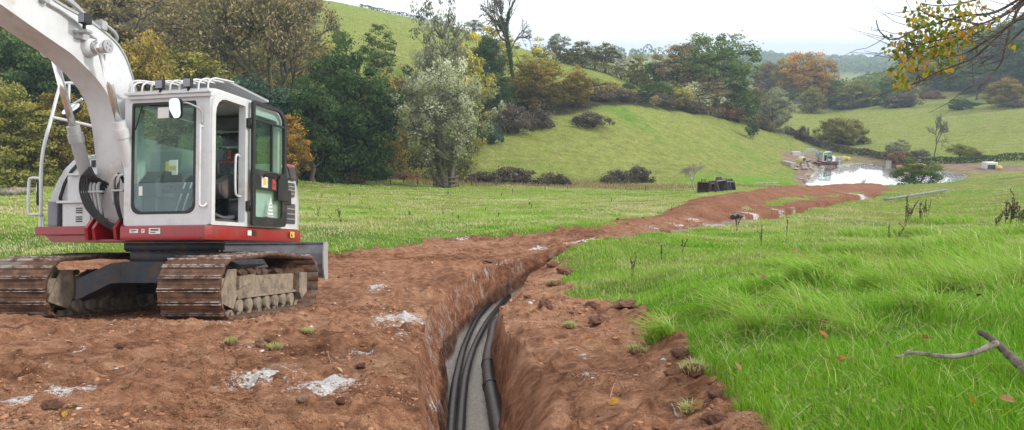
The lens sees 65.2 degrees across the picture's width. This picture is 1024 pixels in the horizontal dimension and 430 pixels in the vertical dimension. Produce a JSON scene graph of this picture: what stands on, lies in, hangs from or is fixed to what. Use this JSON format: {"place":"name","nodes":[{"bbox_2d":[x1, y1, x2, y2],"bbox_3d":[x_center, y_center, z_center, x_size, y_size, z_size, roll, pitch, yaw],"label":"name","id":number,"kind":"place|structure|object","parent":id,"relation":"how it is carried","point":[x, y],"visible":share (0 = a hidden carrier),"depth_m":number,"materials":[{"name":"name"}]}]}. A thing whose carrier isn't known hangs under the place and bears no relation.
{"place":"outdoors","nodes":[
{"label":"outdoors","id":0,"kind":"place"},
{"bbox_2d":[0,0,1023,429],"bbox_3d":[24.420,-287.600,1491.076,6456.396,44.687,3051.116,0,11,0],"label":"ground","id":1,"kind":"structure","parent":0,"point":[534,394],"depth_m":11.31,"materials":[{"name":"brown soil"}]},
{"bbox_2d":[0,187,32,195],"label":"fallen log","id":2,"kind":"object","parent":1,"relation":"on","point":[13,191],"visible":0.78,"depth_m":36.65,"materials":[{"name":"beige wood"}]},
{"bbox_2d":[0,73,66,174],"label":"broadleaf tree","id":3,"kind":"object","parent":1,"relation":"on","point":[12,117],"visible":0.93,"depth_m":46.60,"materials":[{"name":"green plant"}]},
{"bbox_2d":[0,29,89,142],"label":"broadleaf tree","id":4,"kind":"object","parent":1,"relation":"on","point":[19,63],"visible":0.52,"depth_m":57.81,"materials":[{"name":"green plant"}]},
{"bbox_2d":[13,90,94,171],"bbox_3d":[-27.934,-4.926,50.158,6.166,6.099,6.694,-2,11,-12],"label":"broadleaf tree","id":5,"kind":"object","parent":1,"relation":"on","point":[63,155],"visible":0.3,"depth_m":49.06,"materials":[{"name":"green plant"}]},
{"bbox_2d":[20,52,89,129],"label":"broadleaf tree","id":6,"kind":"object","parent":1,"relation":"on","point":[76,91],"visible":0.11,"depth_m":60.39,"materials":[{"name":"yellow plant"}]},
{"bbox_2d":[58,0,190,57],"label":"broadleaf tree","id":7,"kind":"object","parent":1,"relation":"on","point":[93,6],"visible":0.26,"depth_m":78.11,"materials":[{"name":"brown plant"}]},
{"bbox_2d":[85,90,181,153],"bbox_3d":[-26.232,-5.531,54.828,7.106,6.305,7.714,1,11,4],"label":"broadleaf tree","id":8,"kind":"object","parent":1,"relation":"on","point":[154,128],"visible":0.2,"depth_m":54.54,"materials":[{"name":"green plant"}]},
{"bbox_2d":[87,16,192,149],"bbox_3d":[-26.001,-8.291,56.409,7.107,11.282,6.462,9,14,38],"label":"oak tree","id":9,"kind":"object","parent":1,"relation":"on","point":[133,54],"visible":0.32,"depth_m":55.46,"materials":[{"name":"yellow plant"}]},
{"bbox_2d":[0,0,327,320],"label":"excavator","id":10,"kind":"object","parent":1,"relation":"on","point":[203,230],"visible":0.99,"depth_m":10.63,"materials":[{"name":"metal"}]},
{"bbox_2d":[131,100,196,213],"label":"front window","id":11,"kind":"structure","parent":10,"relation":"in","point":[194,102],"depth_m":10.33,"materials":[{"name":"clear glass"}]},
{"bbox_2d":[245,100,290,226],"bbox_3d":[-3.440,-0.703,11.495,0.178,1.730,1.150,-1,-3,12],"label":"cab door","id":12,"kind":"structure","parent":10,"relation":"in","point":[270,180],"depth_m":11.42,"materials":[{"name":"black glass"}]},
{"bbox_2d":[100,0,253,137],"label":"oak tree","id":13,"kind":"object","parent":1,"relation":"on","point":[141,20],"visible":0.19,"depth_m":64.65,"materials":[{"name":"brown plant"}]},
{"bbox_2d":[134,44,238,147],"bbox_3d":[-24.429,-7.940,59.086,9.133,9.293,9.324,-3,11,-15],"label":"oak tree","id":14,"kind":"object","parent":1,"relation":"on","point":[188,60],"visible":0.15,"depth_m":58.20,"materials":[{"name":"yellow plant"}]},
{"bbox_2d":[132,0,285,92],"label":"oak tree","id":15,"kind":"object","parent":1,"relation":"on","point":[234,31],"visible":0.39,"depth_m":62.56,"materials":[{"name":"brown plant"}]},
{"bbox_2d":[169,121,297,163],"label":"broadleaf tree","id":16,"kind":"object","parent":1,"relation":"on","point":[262,144],"visible":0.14,"depth_m":52.16,"materials":[{"name":"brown plant"}]},
{"bbox_2d":[0,24,489,187],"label":"undergrowth","id":17,"kind":"object","parent":1,"relation":"on","point":[51,179],"visible":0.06,"depth_m":74.67,"materials":[{"name":"green plant"}]},
{"bbox_2d":[181,0,336,92],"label":"tree","id":18,"kind":"object","parent":1,"relation":"on","point":[277,27],"visible":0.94,"depth_m":62.19,"materials":[{"name":"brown plant"}]},
{"bbox_2d":[222,68,315,163],"bbox_3d":[-18.379,-6.503,58.201,8.548,8.183,8.546,1,11,7],"label":"ivy tree","id":19,"kind":"object","parent":1,"relation":"on","point":[253,86],"visible":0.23,"depth_m":55.89,"materials":[{"name":"green plant"}]},
{"bbox_2d":[268,113,315,185],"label":"hazel tree","id":20,"kind":"object","parent":1,"relation":"on","point":[297,158],"visible":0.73,"depth_m":50.84,"materials":[{"name":"brown plant"}]},
{"bbox_2d":[262,82,352,181],"bbox_3d":[-14.748,-5.912,58.217,6.496,7.890,6.495,0,11,1],"label":"broadleaf tree","id":21,"kind":"object","parent":1,"relation":"on","point":[324,114],"visible":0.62,"depth_m":56.91,"materials":[{"name":"green plant"}]},
{"bbox_2d":[271,0,343,86],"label":"oak tree","id":22,"kind":"object","parent":1,"relation":"on","point":[314,6],"visible":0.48,"depth_m":86.71,"materials":[{"name":"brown plant"}]},
{"bbox_2d":[283,33,339,113],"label":"oak tree","id":23,"kind":"object","parent":1,"relation":"on","point":[313,56],"visible":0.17,"depth_m":79.84,"materials":[{"name":"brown plant"}]},
{"bbox_2d":[299,158,343,182],"bbox_3d":[-14.497,-3.389,60.882,3.408,2.445,4.185,-1,11,-6],"label":"bramble","id":24,"kind":"object","parent":1,"relation":"on","point":[320,176],"visible":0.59,"depth_m":59.78,"materials":[{"name":"green plant"}]},
{"bbox_2d":[277,18,413,184],"bbox_3d":[-13.303,-8.205,61.499,10.724,13.405,10.477,-10,15,-42],"label":"holly tree","id":25,"kind":"object","parent":1,"relation":"on","point":[343,81],"visible":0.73,"depth_m":60.06,"materials":[{"name":"green plant"}]},
{"bbox_2d":[358,21,397,79],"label":"thorn tree","id":26,"kind":"object","parent":1,"relation":"on","point":[385,56],"visible":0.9,"depth_m":95.67,"materials":[{"name":"green plant"}]},
{"bbox_2d":[0,229,771,429],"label":"soil crumbs","id":27,"kind":"object","parent":1,"relation":"on","point":[4,415],"visible":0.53,"depth_m":5.43,"materials":[{"name":"brown soil"}]},
{"bbox_2d":[355,60,416,170],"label":"thorn tree","id":28,"kind":"object","parent":1,"relation":"on","point":[397,150],"visible":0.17,"depth_m":73.57,"materials":[{"name":"green plant"}]},
{"bbox_2d":[0,179,802,289],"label":"field grass","id":29,"kind":"structure","parent":1,"relation":"on","point":[435,215],"depth_m":26.35,"materials":[{"name":"green plant"}]},
{"bbox_2d":[400,18,466,170],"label":"willow tree","id":30,"kind":"object","parent":1,"relation":"on","point":[434,53],"visible":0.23,"depth_m":75.89,"materials":[{"name":"green plant"}]},
{"bbox_2d":[406,0,470,89],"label":"poplar tree","id":31,"kind":"object","parent":1,"relation":"on","point":[446,52],"visible":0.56,"depth_m":77.71,"materials":[{"name":"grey plant"}]},
{"bbox_2d":[382,56,507,187],"bbox_3d":[-5.818,-7.171,64.237,10.317,11.014,10.432,-6,13,-29],"label":"willow tree","id":32,"kind":"object","parent":1,"relation":"on","point":[450,150],"visible":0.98,"depth_m":63.01,"materials":[{"name":"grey plant"}]},
{"bbox_2d":[446,301,493,429],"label":"duct pipe","id":33,"kind":"object","parent":1,"relation":"on","point":[452,404],"visible":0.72,"depth_m":10.38,"materials":[{"name":"black plastic"}]},
{"bbox_2d":[450,29,495,152],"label":"willow tree","id":34,"kind":"object","parent":1,"relation":"on","point":[476,60],"visible":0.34,"depth_m":82.79,"materials":[{"name":"green plant"}]},
{"bbox_2d":[455,294,510,429],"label":"duct pipe","id":35,"kind":"object","parent":1,"relation":"on","point":[460,424],"visible":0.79,"depth_m":10.53,"materials":[{"name":"black plastic"}]},
{"bbox_2d":[468,33,507,84],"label":"evergreen tree","id":36,"kind":"object","parent":1,"relation":"on","point":[492,61],"visible":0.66,"depth_m":108.11,"materials":[{"name":"green plant"}]},
{"bbox_2d":[475,119,504,143],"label":"bramble","id":37,"kind":"object","parent":1,"relation":"on","point":[494,136],"visible":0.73,"depth_m":87.50,"materials":[{"name":"green plant"}]},
{"bbox_2d":[481,316,501,429],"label":"duct pipe","id":38,"kind":"object","parent":1,"relation":"on","point":[492,397],"visible":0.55,"depth_m":9.32,"materials":[{"name":"black plastic"}]},
{"bbox_2d":[469,19,520,74],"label":"beech tree","id":39,"kind":"object","parent":1,"relation":"on","point":[502,44],"visible":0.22,"depth_m":113.21,"materials":[{"name":"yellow plant"}]},
{"bbox_2d":[476,70,520,113],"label":"thorn tree","id":40,"kind":"object","parent":1,"relation":"on","point":[502,81],"visible":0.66,"depth_m":97.92,"materials":[{"name":"green plant"}]},
{"bbox_2d":[478,0,531,104],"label":"tree","id":41,"kind":"object","parent":1,"relation":"on","point":[502,25],"visible":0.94,"depth_m":103.66,"materials":[{"name":"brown plant"}]},
{"bbox_2d":[482,99,537,133],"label":"bramble","id":42,"kind":"object","parent":1,"relation":"on","point":[517,121],"visible":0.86,"depth_m":91.83,"materials":[{"name":"brown plant"}]},
{"bbox_2d":[477,166,545,184],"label":"bramble","id":43,"kind":"object","parent":1,"relation":"on","point":[511,176],"visible":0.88,"depth_m":72.86,"materials":[{"name":"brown plant"}]},
{"bbox_2d":[503,36,561,93],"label":"beech tree","id":44,"kind":"object","parent":1,"relation":"on","point":[537,51],"visible":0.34,"depth_m":109.56,"materials":[{"name":"yellow plant"}]},
{"bbox_2d":[506,53,572,109],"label":"thorn tree","id":45,"kind":"object","parent":1,"relation":"on","point":[535,77],"visible":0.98,"depth_m":102.52,"materials":[{"name":"brown plant"}]},
{"bbox_2d":[522,107,557,127],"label":"bramble","id":46,"kind":"object","parent":1,"relation":"on","point":[542,118],"visible":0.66,"depth_m":95.46,"materials":[{"name":"brown plant"}]},
{"bbox_2d":[537,169,571,185],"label":"bramble","id":47,"kind":"object","parent":1,"relation":"on","point":[559,179],"visible":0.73,"depth_m":73.22,"materials":[{"name":"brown plant"}]},
{"bbox_2d":[544,32,571,60],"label":"hedge tree","id":48,"kind":"object","parent":1,"relation":"on","point":[556,47],"visible":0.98,"depth_m":146.21,"materials":[{"name":"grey plant"}]},
{"bbox_2d":[560,63,596,106],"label":"thorn tree","id":49,"kind":"object","parent":1,"relation":"on","point":[574,88],"visible":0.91,"depth_m":106.05,"materials":[{"name":"brown plant"}]},
{"bbox_2d":[565,40,595,65],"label":"hedge tree","id":50,"kind":"object","parent":1,"relation":"on","point":[582,52],"visible":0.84,"depth_m":147.33,"materials":[{"name":"green plant"}]},
{"bbox_2d":[571,109,615,126],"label":"bramble","id":51,"kind":"object","parent":1,"relation":"on","point":[591,119],"visible":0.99,"depth_m":99.53,"materials":[{"name":"brown plant"}]},
{"bbox_2d":[405,172,798,189],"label":"dead weeds","id":52,"kind":"object","parent":1,"relation":"on","point":[607,185],"visible":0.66,"depth_m":72.04,"materials":[{"name":"brown plant"}]},
{"bbox_2d":[550,53,657,90],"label":"hedge","id":53,"kind":"object","parent":1,"relation":"on","point":[603,67],"visible":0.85,"depth_m":144.76,"materials":[{"name":"green plant"}]},
{"bbox_2d":[586,41,622,72],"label":"hedge tree","id":54,"kind":"object","parent":1,"relation":"on","point":[610,51],"visible":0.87,"depth_m":146.26,"materials":[{"name":"green plant"}]},
{"bbox_2d":[599,167,633,184],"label":"bramble","id":55,"kind":"object","parent":1,"relation":"on","point":[619,176],"visible":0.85,"depth_m":78.98,"materials":[{"name":"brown plant"}]},
{"bbox_2d":[611,298,637,308],"bbox_3d":[1.436,1.147,10.253,0.351,0.136,0.248,-4,12,1],"label":"clod","id":56,"kind":"object","parent":1,"relation":"on","point":[626,303],"visible":0.97,"depth_m":10.18,"materials":[{"name":"brown soil"}]},
{"bbox_2d":[626,55,651,83],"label":"hedge tree","id":57,"kind":"object","parent":1,"relation":"on","point":[640,60],"visible":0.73,"depth_m":143.02,"materials":[{"name":"green plant"}]},
{"bbox_2d":[623,161,656,183],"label":"bramble","id":58,"kind":"object","parent":1,"relation":"on","point":[636,176],"visible":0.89,"depth_m":81.15,"materials":[{"name":"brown plant"}]},
{"bbox_2d":[639,62,665,88],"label":"hedge tree","id":59,"kind":"object","parent":1,"relation":"on","point":[654,75],"visible":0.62,"depth_m":141.03,"materials":[{"name":"green plant"}]},
{"bbox_2d":[644,79,683,98],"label":"shrub","id":60,"kind":"object","parent":1,"relation":"on","point":[664,88],"visible":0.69,"depth_m":128.79,"materials":[{"name":"green plant"}]},
{"bbox_2d":[651,92,680,105],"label":"bramble","id":61,"kind":"object","parent":1,"relation":"on","point":[671,99],"visible":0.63,"depth_m":124.04,"materials":[{"name":"brown plant"}]},
{"bbox_2d":[329,1,1023,187],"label":"hill grass","id":62,"kind":"structure","parent":1,"relation":"on","point":[795,141],"depth_m":127.18,"materials":[{"name":"green plant"}]},
{"bbox_2d":[577,85,776,131],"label":"hedge","id":63,"kind":"object","parent":1,"relation":"on","point":[655,98],"visible":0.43,"depth_m":122.41,"materials":[{"name":"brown plant"}]},
{"bbox_2d":[651,40,706,98],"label":"oak tree","id":64,"kind":"object","parent":1,"relation":"on","point":[669,75],"visible":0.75,"depth_m":138.96,"materials":[{"name":"green plant"}]},
{"bbox_2d":[668,85,696,106],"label":"shrub","id":65,"kind":"object","parent":1,"relation":"on","point":[679,92],"visible":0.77,"depth_m":127.68,"materials":[{"name":"yellow plant"}]},
{"bbox_2d":[675,96,706,112],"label":"bramble","id":66,"kind":"object","parent":1,"relation":"on","point":[696,106],"visible":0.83,"depth_m":127.48,"materials":[{"name":"brown plant"}]},
{"bbox_2d":[673,357,710,377],"bbox_3d":[1.107,0.931,4.858,0.261,0.133,0.229,0,11,0],"label":"turf clod","id":67,"kind":"object","parent":1,"relation":"on","point":[693,369],"visible":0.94,"depth_m":4.84,"materials":[{"name":"green plant"}]},
{"bbox_2d":[679,74,738,115],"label":"thorn tree","id":68,"kind":"object","parent":1,"relation":"on","point":[719,92],"visible":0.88,"depth_m":131.97,"materials":[{"name":"green plant"}]},
{"bbox_2d":[702,410,725,424],"bbox_3d":[1.005,1.012,3.964,0.125,0.073,0.086,3,11,16],"label":"clod","id":69,"kind":"object","parent":1,"relation":"on","point":[711,417],"visible":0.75,"depth_m":3.94,"materials":[{"name":"brown soil"}]},
{"bbox_2d":[667,30,768,106],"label":"oak tree","id":70,"kind":"object","parent":1,"relation":"on","point":[738,67],"visible":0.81,"depth_m":136.26,"materials":[{"name":"green plant"}]},
{"bbox_2d":[706,102,746,120],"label":"bramble","id":71,"kind":"object","parent":1,"relation":"on","point":[732,113],"visible":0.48,"depth_m":137.34,"materials":[{"name":"brown plant"}]},
{"bbox_2d":[719,75,762,122],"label":"thorn tree","id":72,"kind":"object","parent":1,"relation":"on","point":[737,99],"visible":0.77,"depth_m":138.33,"materials":[{"name":"green plant"}]},
{"bbox_2d":[470,185,1023,429],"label":"meadow grass","id":73,"kind":"structure","parent":1,"relation":"on","point":[986,399],"depth_m":5.15,"materials":[{"name":"green plant"}]},
{"bbox_2d":[751,62,777,92],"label":"beech tree","id":74,"kind":"object","parent":1,"relation":"on","point":[758,80],"visible":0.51,"depth_m":237.67,"materials":[{"name":"brown plant"}]},
{"bbox_2d":[756,82,796,132],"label":"willow tree","id":75,"kind":"object","parent":1,"relation":"on","point":[776,105],"visible":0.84,"depth_m":148.49,"materials":[{"name":"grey plant"}]},
{"bbox_2d":[765,56,799,103],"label":"lime tree","id":76,"kind":"object","parent":1,"relation":"on","point":[777,76],"visible":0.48,"depth_m":233.65,"materials":[{"name":"green plant"}]},
{"bbox_2d":[549,13,1021,100],"bbox_3d":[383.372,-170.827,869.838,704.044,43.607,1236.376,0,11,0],"label":"distant woodland","id":77,"kind":"object","parent":1,"relation":"on","point":[857,63],"visible":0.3,"depth_m":854.75,"materials":[{"name":"green plant"}]},
{"bbox_2d":[774,49,840,107],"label":"beech tree","id":78,"kind":"object","parent":1,"relation":"on","point":[797,75],"visible":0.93,"depth_m":222.57,"materials":[{"name":"brown plant"}]},
{"bbox_2d":[797,85,826,113],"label":"thorn tree","id":79,"kind":"object","parent":1,"relation":"on","point":[815,104],"visible":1,"depth_m":208.83,"materials":[{"name":"green plant"}]},
{"bbox_2d":[802,67,835,108],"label":"beech tree","id":80,"kind":"object","parent":1,"relation":"on","point":[826,84],"visible":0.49,"depth_m":221.73,"materials":[{"name":"brown plant"}]},
{"bbox_2d":[801,148,839,166],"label":"excavator","id":81,"kind":"object","parent":1,"relation":"on","point":[827,160],"visible":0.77,"depth_m":120.81,"materials":[{"name":"metal"}]},
{"bbox_2d":[621,210,1023,345],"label":"tussock grass","id":82,"kind":"structure","parent":1,"relation":"on","point":[967,273],"depth_m":7.24,"materials":[{"name":"green plant"}]},
{"bbox_2d":[815,78,851,107],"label":"thorn tree","id":83,"kind":"object","parent":1,"relation":"on","point":[834,86],"visible":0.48,"depth_m":221.23,"materials":[{"name":"green plant"}]},
{"bbox_2d":[809,114,871,145],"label":"willow bush","id":84,"kind":"object","parent":1,"relation":"on","point":[850,132],"visible":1,"depth_m":147.07,"materials":[{"name":"green plant"}]},
{"bbox_2d":[785,126,916,160],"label":"hedge","id":85,"kind":"object","parent":1,"relation":"on","point":[837,148],"visible":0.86,"depth_m":136.08,"materials":[{"name":"green plant"}]},
{"bbox_2d":[830,79,883,107],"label":"thorn tree","id":86,"kind":"object","parent":1,"relation":"on","point":[865,92],"visible":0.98,"depth_m":209.61,"materials":[{"name":"green plant"}]},
{"bbox_2d":[870,78,905,102],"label":"thorn tree","id":87,"kind":"object","parent":1,"relation":"on","point":[884,86],"visible":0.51,"depth_m":212.50,"materials":[{"name":"green plant"}]},
{"bbox_2d":[885,150,914,163],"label":"shrub","id":88,"kind":"object","parent":1,"relation":"on","point":[895,156],"visible":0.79,"depth_m":122.37,"materials":[{"name":"brown plant"}]},
{"bbox_2d":[896,93,925,106],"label":"gorse bush","id":89,"kind":"object","parent":1,"relation":"on","point":[908,100],"visible":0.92,"depth_m":200.25,"materials":[{"name":"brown plant"}]},
{"bbox_2d":[885,156,944,184],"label":"elder bush","id":90,"kind":"object","parent":1,"relation":"on","point":[911,168],"visible":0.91,"depth_m":83.90,"materials":[{"name":"green plant"}]},
{"bbox_2d":[902,59,941,82],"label":"tree","id":91,"kind":"object","parent":1,"relation":"on","point":[909,74],"visible":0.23,"depth_m":262.52,"materials":[{"name":"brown plant"}]},
{"bbox_2d":[841,0,1023,112],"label":"overhanging tree","id":92,"kind":"object","parent":1,"relation":"on","point":[942,52],"visible":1,"depth_m":5.45,"materials":[{"name":"yellow plant"}]},
{"bbox_2d":[925,114,948,156],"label":"bare tree","id":93,"kind":"object","parent":1,"relation":"on","point":[939,124],"visible":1,"depth_m":126.33,"materials":[{"name":"grey plant"}]},
{"bbox_2d":[924,59,972,90],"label":"tree","id":94,"kind":"object","parent":1,"relation":"on","point":[941,81],"visible":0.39,"depth_m":234.84,"materials":[{"name":"green plant"}]},
{"bbox_2d":[895,329,1023,374],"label":"fallen branch","id":95,"kind":"object","parent":1,"relation":"on","point":[1013,358],"visible":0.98,"depth_m":3.96,"materials":[{"name":"grey wood"}]},
{"bbox_2d":[945,144,976,158],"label":"hawthorn bush","id":96,"kind":"object","parent":1,"relation":"on","point":[958,149],"visible":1,"depth_m":123.88,"materials":[{"name":"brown plant"}]},
{"bbox_2d":[947,97,975,110],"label":"shrub","id":97,"kind":"object","parent":1,"relation":"on","point":[958,104],"visible":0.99,"depth_m":187.58,"materials":[{"name":"green plant"}]},
{"bbox_2d":[924,152,1023,163],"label":"hedge","id":98,"kind":"object","parent":1,"relation":"on","point":[976,157],"visible":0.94,"depth_m":121.06,"materials":[{"name":"green plant"}]},
{"bbox_2d":[949,54,1010,90],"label":"tree","id":99,"kind":"object","parent":1,"relation":"on","point":[999,74],"visible":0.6,"depth_m":219.14,"materials":[{"name":"green plant"}]},
{"bbox_2d":[962,74,1001,99],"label":"tree","id":100,"kind":"object","parent":1,"relation":"on","point":[979,80],"visible":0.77,"depth_m":201.68,"materials":[{"name":"green plant"}]},
{"bbox_2d":[957,29,1023,78],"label":"tree","id":101,"kind":"object","parent":1,"relation":"on","point":[1012,55],"visible":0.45,"depth_m":218.24,"materials":[{"name":"green plant"}]},
{"bbox_2d":[981,76,1023,105],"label":"oak tree","id":102,"kind":"object","parent":1,"relation":"on","point":[1006,85],"visible":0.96,"depth_m":179.53,"materials":[{"name":"brown plant"}]},
{"bbox_2d":[1000,52,1023,81],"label":"tree","id":103,"kind":"object","parent":1,"relation":"on","point":[1017,72],"visible":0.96,"depth_m":198.01,"materials":[{"name":"green plant"}]},
{"bbox_2d":[327,0,1023,58],"label":"sky","id":104,"kind":"structure","parent":0,"point":[783,26],"materials":[{"name":"white"}]},
{"bbox_2d":[804,163,967,185],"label":"pond water","id":105,"kind":"structure","parent":0,"point":[843,173],"depth_m":111.35,"materials":[{"name":"white liquid"}]},
{"bbox_2d":[1003,189,1018,226],"bbox_3d":[13.318,-0.116,21.320,0.362,1.200,0.470,9,14,40],"label":"dock stalk","id":106,"kind":"object","parent":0,"point":[1013,211],"visible":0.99,"depth_m":21.28,"materials":[{"name":"brown plant"}]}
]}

